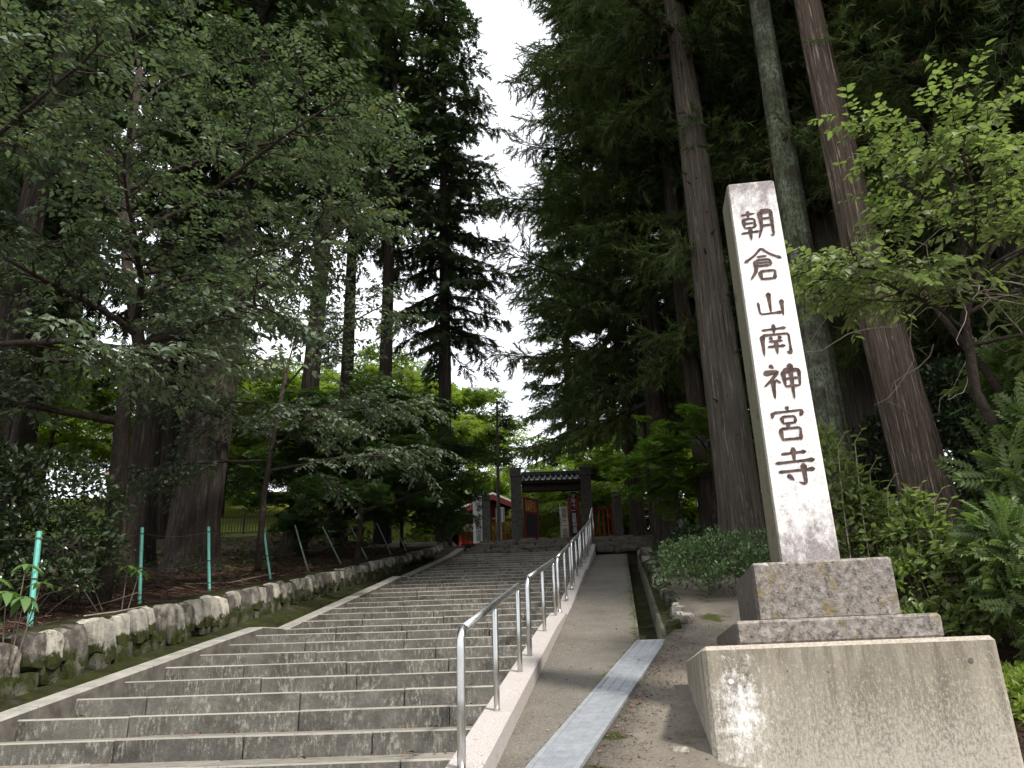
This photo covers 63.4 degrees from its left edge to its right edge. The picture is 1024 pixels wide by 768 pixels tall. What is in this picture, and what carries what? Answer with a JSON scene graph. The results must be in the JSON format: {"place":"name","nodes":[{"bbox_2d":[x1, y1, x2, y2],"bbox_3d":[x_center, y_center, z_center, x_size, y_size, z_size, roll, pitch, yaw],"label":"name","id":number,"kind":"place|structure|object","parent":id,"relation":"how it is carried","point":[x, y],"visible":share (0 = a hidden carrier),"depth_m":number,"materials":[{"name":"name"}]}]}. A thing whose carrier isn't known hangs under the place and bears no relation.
{"place":"outdoors","nodes":[
{"label":"outdoors","id":0,"kind":"place"},
{"bbox_2d":[44,0,954,528],"label":"sky","id":1,"kind":"structure","parent":0,"point":[505,21],"materials":[{"name":"white"}]},
{"bbox_2d":[0,490,1023,767],"bbox_3d":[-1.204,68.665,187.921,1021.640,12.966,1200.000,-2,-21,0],"label":"ground","id":2,"kind":"structure","parent":0,"point":[716,612],"depth_m":8.94,"materials":[{"name":"soil"}]},
{"bbox_2d":[0,564,54,662],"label":"broad leaf plant","id":3,"kind":"object","parent":2,"relation":"on","point":[26,602],"visible":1,"depth_m":7.20,"materials":[{"name":"green plant"}]},
{"bbox_2d":[27,531,41,625],"bbox_3d":[-4.762,1.972,8.253,0.127,1.017,0.064,-2,-21,0],"label":"fence stake","id":4,"kind":"object","parent":2,"relation":"on","point":[36,557],"visible":0.69,"depth_m":8.29,"materials":[{"name":"teal paint"}]},
{"bbox_2d":[0,0,120,314],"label":"cypress tree","id":5,"kind":"object","parent":2,"relation":"on","point":[5,200],"visible":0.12,"depth_m":15.03,"materials":[{"name":"green plant"}]},
{"bbox_2d":[28,144,111,502],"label":"conifer tree","id":6,"kind":"object","parent":2,"relation":"on","point":[34,470],"visible":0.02,"depth_m":43.51,"materials":[{"name":"green plant"}]},
{"bbox_2d":[0,437,141,616],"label":"evergreen bush","id":7,"kind":"object","parent":2,"relation":"on","point":[38,507],"visible":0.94,"depth_m":8.97,"materials":[{"name":"green plant"}]},
{"bbox_2d":[0,18,165,559],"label":"cypress tree","id":8,"kind":"object","parent":2,"relation":"on","point":[23,432],"visible":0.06,"depth_m":22.75,"materials":[{"name":"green plant"}]},
{"bbox_2d":[0,3,166,398],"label":"cypress tree","id":9,"kind":"object","parent":2,"relation":"on","point":[62,311],"visible":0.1,"depth_m":18.32,"materials":[{"name":"green plant"}]},
{"bbox_2d":[32,335,137,499],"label":"garden tree","id":10,"kind":"object","parent":2,"relation":"on","point":[48,437],"visible":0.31,"depth_m":35.18,"materials":[{"name":"green plant"}]},
{"bbox_2d":[63,563,149,612],"bbox_3d":[-4.454,2.253,9.106,0.871,0.556,0.276,6,-22,-18],"label":"broad leaf plant","id":11,"kind":"object","parent":2,"relation":"on","point":[130,569],"visible":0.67,"depth_m":9.15,"materials":[{"name":"green plant"}]},
{"bbox_2d":[0,0,217,502],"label":"cypress tree","id":12,"kind":"object","parent":2,"relation":"on","point":[29,197],"visible":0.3,"depth_m":12.96,"materials":[{"name":"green plant"}]},
{"bbox_2d":[0,0,320,424],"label":"hornbeam tree","id":13,"kind":"object","parent":2,"relation":"on","point":[14,159],"visible":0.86,"depth_m":9.41,"materials":[{"name":"green plant"}]},
{"bbox_2d":[81,378,261,461],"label":"garden tree","id":14,"kind":"object","parent":2,"relation":"on","point":[110,430],"visible":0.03,"depth_m":37.22,"materials":[{"name":"green plant"}]},
{"bbox_2d":[89,27,271,538],"bbox_3d":[-11.587,-6.970,30.132,5.588,26.013,5.764,1,-22,-8],"label":"cypress tree","id":15,"kind":"object","parent":2,"relation":"on","point":[170,435],"visible":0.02,"depth_m":26.69,"materials":[{"name":"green plant"}]},
{"bbox_2d":[95,0,319,566],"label":"cypress tree","id":16,"kind":"object","parent":2,"relation":"on","point":[146,442],"visible":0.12,"depth_m":17.63,"materials":[{"name":"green plant"}]},
{"bbox_2d":[0,546,420,634],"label":"leaf litter","id":17,"kind":"object","parent":2,"relation":"on","point":[213,586],"visible":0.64,"depth_m":12.58,"materials":[{"name":"plant"}]},
{"bbox_2d":[99,515,330,534],"bbox_3d":[-9.273,4.516,26.262,7.634,0.956,0.070,-2,-21,0],"label":"iron fence","id":18,"kind":"object","parent":2,"relation":"on","point":[243,528],"visible":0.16,"depth_m":26.25,"materials":[{"name":"black metal"}]},
{"bbox_2d":[0,558,435,711],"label":"gutter ledge","id":19,"kind":"object","parent":2,"relation":"on","point":[280,617],"visible":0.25,"depth_m":10.22,"materials":[{"name":"grey concrete"}]},
{"bbox_2d":[0,0,440,607],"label":"hornbeam tree","id":20,"kind":"object","parent":2,"relation":"on","point":[238,306],"visible":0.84,"depth_m":11.19,"materials":[{"name":"green plant"}]},
{"bbox_2d":[0,545,443,701],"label":"retaining wall","id":21,"kind":"structure","parent":2,"relation":"on","point":[51,653],"depth_m":9.13,"materials":[{"name":"stone"}]},
{"bbox_2d":[131,8,315,557],"bbox_3d":[-8.306,-7.194,24.493,5.213,25.400,5.346,-18,-27,36],"label":"cypress tree","id":22,"kind":"object","parent":2,"relation":"on","point":[190,417],"visible":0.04,"depth_m":22.55,"materials":[{"name":"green plant"}]},
{"bbox_2d":[0,548,463,741],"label":"kerb","id":23,"kind":"structure","parent":2,"relation":"on","point":[61,704],"depth_m":7.95,"materials":[{"name":"concrete"}]},
{"bbox_2d":[176,395,287,516],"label":"garden tree","id":24,"kind":"object","parent":2,"relation":"on","point":[250,444],"visible":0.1,"depth_m":31.89,"materials":[{"name":"green plant"}]},
{"bbox_2d":[114,0,385,574],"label":"cypress tree","id":25,"kind":"object","parent":2,"relation":"on","point":[199,508],"visible":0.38,"depth_m":18.40,"materials":[{"name":"green plant"}]},
{"bbox_2d":[178,353,327,501],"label":"garden tree","id":26,"kind":"object","parent":2,"relation":"on","point":[277,381],"visible":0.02,"depth_m":36.97,"materials":[{"name":"green plant"}]},
{"bbox_2d":[73,253,469,570],"bbox_3d":[-4.030,0.176,13.921,6.725,5.756,5.119,-2,-21,0],"label":"hornbeam tree","id":27,"kind":"object","parent":2,"relation":"on","point":[279,412],"visible":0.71,"depth_m":13.76,"materials":[{"name":"green plant"}]},
{"bbox_2d":[0,551,585,767],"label":"stone stairs","id":28,"kind":"structure","parent":2,"relation":"on","point":[402,636],"depth_m":6.80,"materials":[{"name":"grey stone"}]},
{"bbox_2d":[320,305,342,393],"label":"conifer tree","id":29,"kind":"object","parent":2,"relation":"on","point":[330,350],"visible":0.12,"depth_m":56.91,"materials":[{"name":"green plant"}]},
{"bbox_2d":[254,350,416,453],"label":"garden tree","id":30,"kind":"object","parent":2,"relation":"on","point":[321,386],"visible":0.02,"depth_m":38.50,"materials":[{"name":"green plant"}]},
{"bbox_2d":[262,0,422,556],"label":"cypress tree","id":31,"kind":"object","parent":2,"relation":"on","point":[309,379],"visible":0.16,"depth_m":23.95,"materials":[{"name":"green plant"}]},
{"bbox_2d":[236,380,466,553],"bbox_3d":[-4.330,2.365,21.058,5.534,4.362,5.799,12,-25,-31],"label":"maple tree","id":32,"kind":"object","parent":2,"relation":"on","point":[255,503],"visible":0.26,"depth_m":20.02,"materials":[{"name":"green plant"}]},
{"bbox_2d":[301,0,426,541],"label":"cypress tree","id":33,"kind":"object","parent":2,"relation":"on","point":[344,378],"visible":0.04,"depth_m":28.32,"materials":[{"name":"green plant"}]},
{"bbox_2d":[223,369,515,561],"bbox_3d":[-3.088,1.973,18.091,5.616,4.224,5.360,17,-28,-40],"label":"maple tree","id":34,"kind":"object","parent":2,"relation":"on","point":[364,487],"visible":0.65,"depth_m":17.79,"materials":[{"name":"green plant"}]},
{"bbox_2d":[3,561,737,767],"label":"fine litter","id":35,"kind":"object","parent":2,"relation":"on","point":[655,671],"visible":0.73,"depth_m":6.55,"materials":[{"name":"brown plant"}]},
{"bbox_2d":[319,0,470,543],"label":"cypress tree","id":36,"kind":"object","parent":2,"relation":"on","point":[394,34],"visible":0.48,"depth_m":28.68,"materials":[{"name":"green plant"}]},
{"bbox_2d":[319,406,483,548],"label":"maple tree","id":37,"kind":"object","parent":2,"relation":"on","point":[457,466],"visible":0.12,"depth_m":22.86,"materials":[{"name":"green plant"}]},
{"bbox_2d":[337,342,485,475],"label":"garden tree","id":38,"kind":"object","parent":2,"relation":"on","point":[463,426],"visible":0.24,"depth_m":36.95,"materials":[{"name":"green plant"}]},
{"bbox_2d":[365,0,524,545],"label":"cypress tree","id":39,"kind":"object","parent":2,"relation":"on","point":[452,265],"visible":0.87,"depth_m":27.94,"materials":[{"name":"green plant"}]},
{"bbox_2d":[392,359,535,492],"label":"garden tree","id":40,"kind":"object","parent":2,"relation":"on","point":[477,397],"visible":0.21,"depth_m":48.61,"materials":[{"name":"green plant"}]},
{"bbox_2d":[473,492,483,543],"bbox_3d":[-1.161,5.117,29.046,0.408,2.740,0.056,-2,-21,0],"label":"cloth banner","id":41,"kind":"object","parent":2,"relation":"on","point":[477,534],"visible":0.63,"depth_m":29.09,"materials":[{"name":"white fabric"}]},
{"bbox_2d":[434,462,530,544],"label":"garden tree","id":42,"kind":"object","parent":2,"relation":"on","point":[492,483],"visible":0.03,"depth_m":38.55,"materials":[{"name":"green plant"}]},
{"bbox_2d":[481,494,490,540],"bbox_3d":[-0.863,4.909,28.151,0.300,2.460,0.300,-2,-21,0],"label":"stone post","id":43,"kind":"object","parent":2,"relation":"on","point":[486,526],"visible":0.51,"depth_m":28.12,"materials":[{"name":"grey stone"}]},
{"bbox_2d":[459,492,533,545],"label":"red hall","id":44,"kind":"structure","parent":2,"relation":"on","point":[505,502],"depth_m":36.04,"materials":[{"name":"paint"}]},
{"bbox_2d":[496,401,500,540],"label":"young tree","id":45,"kind":"object","parent":2,"relation":"on","point":[498,493],"visible":0.77,"depth_m":27.62,"materials":[{"name":"brown plant"}]},
{"bbox_2d":[487,396,519,484],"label":"tree","id":46,"kind":"object","parent":2,"relation":"on","point":[506,425],"visible":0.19,"depth_m":48.27,"materials":[{"name":"green plant"}]},
{"bbox_2d":[0,528,1023,715],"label":"undergrowth","id":47,"kind":"object","parent":2,"relation":"on","point":[159,554],"visible":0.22,"depth_m":15.17,"materials":[{"name":"green plant"}]},
{"bbox_2d":[445,544,595,767],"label":"handrail kerb","id":48,"kind":"structure","parent":2,"relation":"on","point":[489,734],"depth_m":6.21,"materials":[{"name":"concrete"}]},
{"bbox_2d":[456,583,522,767],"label":"handrail","id":49,"kind":"object","parent":48,"relation":"on","point":[468,624],"visible":0.88,"depth_m":5.26,"materials":[{"name":"silver metal"}]},
{"bbox_2d":[525,558,556,655],"bbox_3d":[0.349,2.433,9.243,0.085,1.430,2.907,-5,-21,7],"label":"handrail","id":50,"kind":"object","parent":48,"relation":"on","point":[540,569],"visible":0.77,"depth_m":9.08,"materials":[{"name":"silver metal"}]},
{"bbox_2d":[555,543,573,612],"bbox_3d":[0.800,2.900,12.544,0.085,1.437,2.605,-5,-21,7],"label":"handrail","id":51,"kind":"object","parent":48,"relation":"on","point":[566,547],"visible":0.86,"depth_m":12.49,"materials":[{"name":"silver metal"}]},
{"bbox_2d":[570,533,580,584],"bbox_3d":[1.197,3.259,15.485,0.085,1.380,2.352,-5,-21,7],"label":"handrail","id":52,"kind":"object","parent":48,"relation":"on","point":[571,547],"visible":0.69,"depth_m":15.50,"materials":[{"name":"silver metal"}]},
{"bbox_2d":[523,497,539,539],"bbox_3d":[0.679,5.079,28.590,0.700,2.330,0.061,17,-28,-39],"label":"gate door","id":53,"kind":"structure","parent":2,"relation":"on","point":[531,524],"depth_m":28.70,"materials":[{"name":"red paint"}]},
{"bbox_2d":[458,434,604,514],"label":"garden tree","id":54,"kind":"object","parent":2,"relation":"on","point":[507,469],"visible":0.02,"depth_m":40.51,"materials":[{"name":"green plant"}]},
{"bbox_2d":[432,535,652,566],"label":"rough stairs","id":55,"kind":"structure","parent":2,"relation":"on","point":[628,545],"depth_m":22.83,"materials":[{"name":"stone"}]},
{"bbox_2d":[492,508,607,539],"bbox_3d":[1.153,6.276,32.069,5.421,2.978,2.585,-2,-21,0],"label":"garden shrub","id":56,"kind":"object","parent":2,"relation":"on","point":[543,520],"visible":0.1,"depth_m":31.99,"materials":[{"name":"green plant"}]},
{"bbox_2d":[510,466,592,540],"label":"temple gate","id":57,"kind":"structure","parent":2,"relation":"on","point":[579,479],"depth_m":28.44,"materials":[{"name":"wood"}]},
{"bbox_2d":[514,147,605,471],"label":"cypress tree","id":58,"kind":"object","parent":2,"relation":"on","point":[537,386],"visible":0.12,"depth_m":46.62,"materials":[{"name":"green plant"}]},
{"bbox_2d":[493,473,629,540],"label":"maple tree","id":59,"kind":"object","parent":2,"relation":"on","point":[600,488],"visible":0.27,"depth_m":32.40,"materials":[{"name":"green plant"}]},
{"bbox_2d":[496,553,636,767],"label":"ramp","id":60,"kind":"structure","parent":2,"relation":"on","point":[594,661],"depth_m":8.34,"materials":[{"name":"concrete"}]},
{"bbox_2d":[525,746,593,767],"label":"drain grating","id":61,"kind":"object","parent":60,"relation":"on","point":[564,757],"visible":0.99,"depth_m":5.05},
{"bbox_2d":[543,713,615,748],"bbox_3d":[0.479,2.379,5.635,0.310,0.241,0.869,-8,-22,16],"label":"drain grating","id":62,"kind":"object","parent":60,"relation":"on","point":[582,729],"visible":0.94,"depth_m":5.62,"materials":[{"name":"grey metal"}]},
{"bbox_2d":[572,691,630,715],"bbox_3d":[0.700,2.469,6.348,0.310,0.217,0.765,-8,-22,16],"label":"drain grating","id":63,"kind":"object","parent":60,"relation":"on","point":[602,702],"visible":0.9,"depth_m":6.34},
{"bbox_2d":[492,436,649,534],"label":"garden tree","id":64,"kind":"object","parent":2,"relation":"on","point":[572,466],"visible":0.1,"depth_m":36.29,"materials":[{"name":"green plant"}]},
{"bbox_2d":[592,506,614,536],"bbox_3d":[3.203,5.211,28.626,0.720,2.000,0.090,-2,-21,0],"label":"red fence","id":65,"kind":"object","parent":2,"relation":"on","point":[594,516],"visible":0.45,"depth_m":28.79,"materials":[{"name":"paint"}]},
{"bbox_2d":[535,29,686,536],"bbox_3d":[3.473,-6.602,29.778,5.937,25.582,5.756,-8,-22,14],"label":"cedar tree","id":66,"kind":"object","parent":2,"relation":"on","point":[638,526],"visible":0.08,"depth_m":27.17,"materials":[{"name":"green plant"}]},
{"bbox_2d":[611,490,623,536],"bbox_3d":[3.615,4.784,28.143,0.300,2.420,0.300,-2,-21,0],"label":"stone post","id":67,"kind":"object","parent":2,"relation":"on","point":[617,516],"visible":0.76,"depth_m":28.14,"materials":[{"name":"grey stone"}]},
{"bbox_2d":[558,432,699,533],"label":"garden tree","id":68,"kind":"object","parent":2,"relation":"on","point":[691,513],"visible":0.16,"depth_m":34.34,"materials":[{"name":"green plant"}]},
{"bbox_2d":[475,0,809,549],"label":"cedar tree","id":69,"kind":"object","parent":2,"relation":"on","point":[588,287],"visible":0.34,"depth_m":22.86,"materials":[{"name":"green plant"}]},
{"bbox_2d":[626,554,666,639],"bbox_3d":[2.391,3.842,15.571,0.357,3.498,13.148,-4,-21,7],"label":"drain channel","id":70,"kind":"object","parent":2,"relation":"on","point":[661,633],"visible":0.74,"depth_m":12.40,"materials":[{"name":"concrete"}]},
{"bbox_2d":[592,674,642,692],"bbox_3d":[0.897,2.550,6.985,0.310,0.205,0.712,-8,-22,16],"label":"drain grating","id":71,"kind":"object","parent":70,"relation":"on","point":[626,682],"visible":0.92,"depth_m":6.99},
{"bbox_2d":[606,658,653,675],"bbox_3d":[1.102,2.635,7.647,0.310,0.229,0.817,-8,-22,16],"label":"drain grating","id":72,"kind":"object","parent":70,"relation":"on","point":[624,666],"visible":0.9,"depth_m":7.65,"materials":[{"name":"grey metal"}]},
{"bbox_2d":[621,639,664,658],"bbox_3d":[1.367,2.744,8.503,0.310,0.296,1.110,-8,-22,16],"label":"drain grating","id":73,"kind":"object","parent":70,"relation":"on","point":[649,648],"visible":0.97,"depth_m":8.47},
{"bbox_2d":[629,566,657,639],"bbox_3d":[2.388,3.986,15.515,0.243,3.140,13.133,-4,-21,7],"label":"drain bed","id":74,"kind":"object","parent":70,"relation":"on","point":[646,628],"visible":0.69,"depth_m":13.89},
{"bbox_2d":[644,568,671,635],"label":"mossy verge","id":75,"kind":"structure","parent":2,"relation":"on","point":[662,607],"depth_m":11.88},
{"bbox_2d":[636,548,694,634],"bbox_3d":[2.754,3.678,16.078,0.372,3.402,13.357,-4,-21,6],"label":"stone edging","id":76,"kind":"object","parent":2,"relation":"on","point":[680,617],"visible":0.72,"depth_m":11.28,"materials":[{"name":"grey stone"}]},
{"bbox_2d":[524,0,807,556],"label":"cedar tree","id":77,"kind":"object","parent":2,"relation":"on","point":[665,148],"visible":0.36,"depth_m":20.88,"materials":[{"name":"green plant"}]},
{"bbox_2d":[512,0,829,571],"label":"cedar tree","id":78,"kind":"object","parent":2,"relation":"on","point":[738,495],"visible":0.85,"depth_m":17.95,"materials":[{"name":"brown plant"}]},
{"bbox_2d":[598,403,762,537],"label":"maple tree","id":79,"kind":"object","parent":2,"relation":"on","point":[661,452],"visible":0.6,"depth_m":17.72,"materials":[{"name":"green plant"}]},
{"bbox_2d":[647,517,729,577],"bbox_3d":[3.049,2.898,14.272,1.469,1.209,0.969,-2,-21,0],"label":"evergreen bush","id":80,"kind":"object","parent":2,"relation":"on","point":[689,527],"visible":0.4,"depth_m":14.24,"materials":[{"name":"green plant"}]},
{"bbox_2d":[651,524,770,597],"bbox_3d":[3.006,2.607,11.886,2.165,1.120,2.227,-2,-21,0],"label":"azalea bush","id":81,"kind":"object","parent":2,"relation":"on","point":[738,553],"visible":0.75,"depth_m":11.54,"materials":[{"name":"green plant"}]},
{"bbox_2d":[599,3,830,407],"bbox_3d":[6.548,-8.785,25.227,8.287,27.708,8.794,-17,-26,34],"label":"cedar tree","id":82,"kind":"object","parent":2,"relation":"on","point":[648,291],"visible":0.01,"depth_m":21.71,"materials":[{"name":"green plant"}]},
{"bbox_2d":[749,0,875,557],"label":"cedar tree","id":83,"kind":"object","parent":2,"relation":"on","point":[826,391],"visible":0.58,"depth_m":14.89,"materials":[{"name":"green plant"}]},
{"bbox_2d":[611,0,1017,540],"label":"cedar tree","id":84,"kind":"object","parent":2,"relation":"on","point":[858,393],"visible":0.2,"depth_m":17.99,"materials":[{"name":"green plant"}]},
{"bbox_2d":[686,635,1023,767],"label":"concrete plinth","id":85,"kind":"structure","parent":2,"relation":"on","point":[938,702],"depth_m":5.12,"materials":[{"name":"concrete"}]},
{"bbox_2d":[716,613,943,645],"bbox_3d":[2.221,1.837,6.023,1.310,0.160,1.310,-4,-21,7],"label":"tier","id":86,"kind":"object","parent":85,"relation":"on","point":[855,628],"visible":0.7,"depth_m":5.42,"materials":[{"name":"stone"}]},
{"bbox_2d":[736,557,900,620],"bbox_3d":[2.212,1.575,6.125,0.944,0.400,0.944,-4,-21,7],"label":"tier","id":87,"kind":"object","parent":86,"relation":"on","point":[821,588],"visible":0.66,"depth_m":5.70,"materials":[{"name":"stone"}]},
{"bbox_2d":[816,419,915,611],"bbox_3d":[3.176,1.420,7.904,1.421,2.347,0.808,-6,-22,11],"label":"tall shrub","id":88,"kind":"object","parent":2,"relation":"on","point":[855,529],"visible":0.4,"depth_m":7.83,"materials":[{"name":"green plant"}]},
{"bbox_2d":[794,0,968,572],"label":"cedar tree","id":89,"kind":"object","parent":2,"relation":"on","point":[914,447],"visible":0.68,"depth_m":12.31,"materials":[{"name":"brown plant"}]},
{"bbox_2d":[755,2,1012,508],"bbox_3d":[10.206,-9.941,23.828,10.160,28.916,9.856,7,-23,-21],"label":"cedar tree","id":90,"kind":"object","parent":2,"relation":"on","point":[946,344],"visible":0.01,"depth_m":19.55,"materials":[{"name":"green plant"}]},
{"bbox_2d":[761,0,1023,356],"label":"cedar tree","id":91,"kind":"object","parent":2,"relation":"on","point":[898,96],"visible":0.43,"depth_m":15.12,"materials":[{"name":"green plant"}]},
{"bbox_2d":[831,427,968,570],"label":"shrub shoots","id":92,"kind":"object","parent":2,"relation":"on","point":[886,488],"visible":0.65,"depth_m":7.66,"materials":[{"name":"green plant"}]},
{"bbox_2d":[784,38,1023,467],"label":"cherry tree","id":93,"kind":"object","parent":2,"relation":"on","point":[949,143],"visible":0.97,"depth_m":8.09,"materials":[{"name":"green plant"}]},
{"bbox_2d":[803,222,1023,418],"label":"branches","id":94,"kind":"object","parent":93,"relation":"hanging from","point":[990,289],"visible":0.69,"depth_m":8.48,"materials":[{"name":"brown wood"}]},
{"bbox_2d":[852,353,1005,540],"bbox_3d":[7.555,1.337,14.877,2.138,3.328,4.238,8,-23,-23],"label":"evergreen bush","id":95,"kind":"object","parent":2,"relation":"on","point":[886,472],"visible":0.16,"depth_m":15.39,"materials":[{"name":"green plant"}]},
{"bbox_2d":[875,482,1021,643],"bbox_3d":[3.710,1.675,7.315,1.286,1.671,0.940,-2,-21,0],"label":"tall shrub","id":96,"kind":"object","parent":2,"relation":"on","point":[947,605],"visible":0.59,"depth_m":7.21,"materials":[{"name":"green plant"}]},
{"bbox_2d":[879,0,1023,379],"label":"cedar tree","id":97,"kind":"object","parent":2,"relation":"on","point":[1008,81],"visible":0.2,"depth_m":13.38,"materials":[{"name":"green plant"}]},
{"bbox_2d":[880,0,1023,348],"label":"cedar tree","id":98,"kind":"object","parent":2,"relation":"on","point":[961,37],"visible":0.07,"depth_m":15.55,"materials":[{"name":"green plant"}]},
{"bbox_2d":[916,352,1003,508],"bbox_3d":[8.066,1.066,13.446,4.238,3.328,2.138,7,-23,-21],"label":"evergreen bush","id":99,"kind":"object","parent":2,"relation":"on","point":[946,431],"visible":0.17,"depth_m":13.21,"materials":[{"name":"green plant"}]},
{"bbox_2d":[932,370,1023,635],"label":"compound leaf shrub","id":100,"kind":"object","parent":2,"relation":"on","point":[1006,479],"visible":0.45,"depth_m":7.70,"materials":[{"name":"green plant"}]},
{"bbox_2d":[938,288,1023,484],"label":"compound leaf shrub","id":101,"kind":"object","parent":2,"relation":"on","point":[1010,361],"visible":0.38,"depth_m":9.38,"materials":[{"name":"green plant"}]},
{"bbox_2d":[917,287,1021,417],"bbox_3d":[5.135,-0.202,9.116,1.041,1.932,0.124,3,-22,-12],"label":"fallen limb","id":102,"kind":"object","parent":101,"relation":"on","point":[989,376],"visible":0.42,"depth_m":9.10,"materials":[{"name":"brown wood"}]},
{"bbox_2d":[948,490,1023,668],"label":"compound leaf shrub","id":103,"kind":"object","parent":2,"relation":"on","point":[1006,556],"visible":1,"depth_m":6.65,"materials":[{"name":"green plant"}]},
{"bbox_2d":[1000,658,1023,725],"bbox_3d":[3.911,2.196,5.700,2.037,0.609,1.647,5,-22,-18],"label":"ground cover","id":104,"kind":"object","parent":2,"relation":"on","point":[1018,706],"visible":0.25,"depth_m":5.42,"materials":[{"name":"green plant"}]},
{"bbox_2d":[723,181,839,561],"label":"stone pillar","id":105,"kind":"structure","parent":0,"point":[799,520],"depth_m":6.46,"materials":[{"name":"stone"}]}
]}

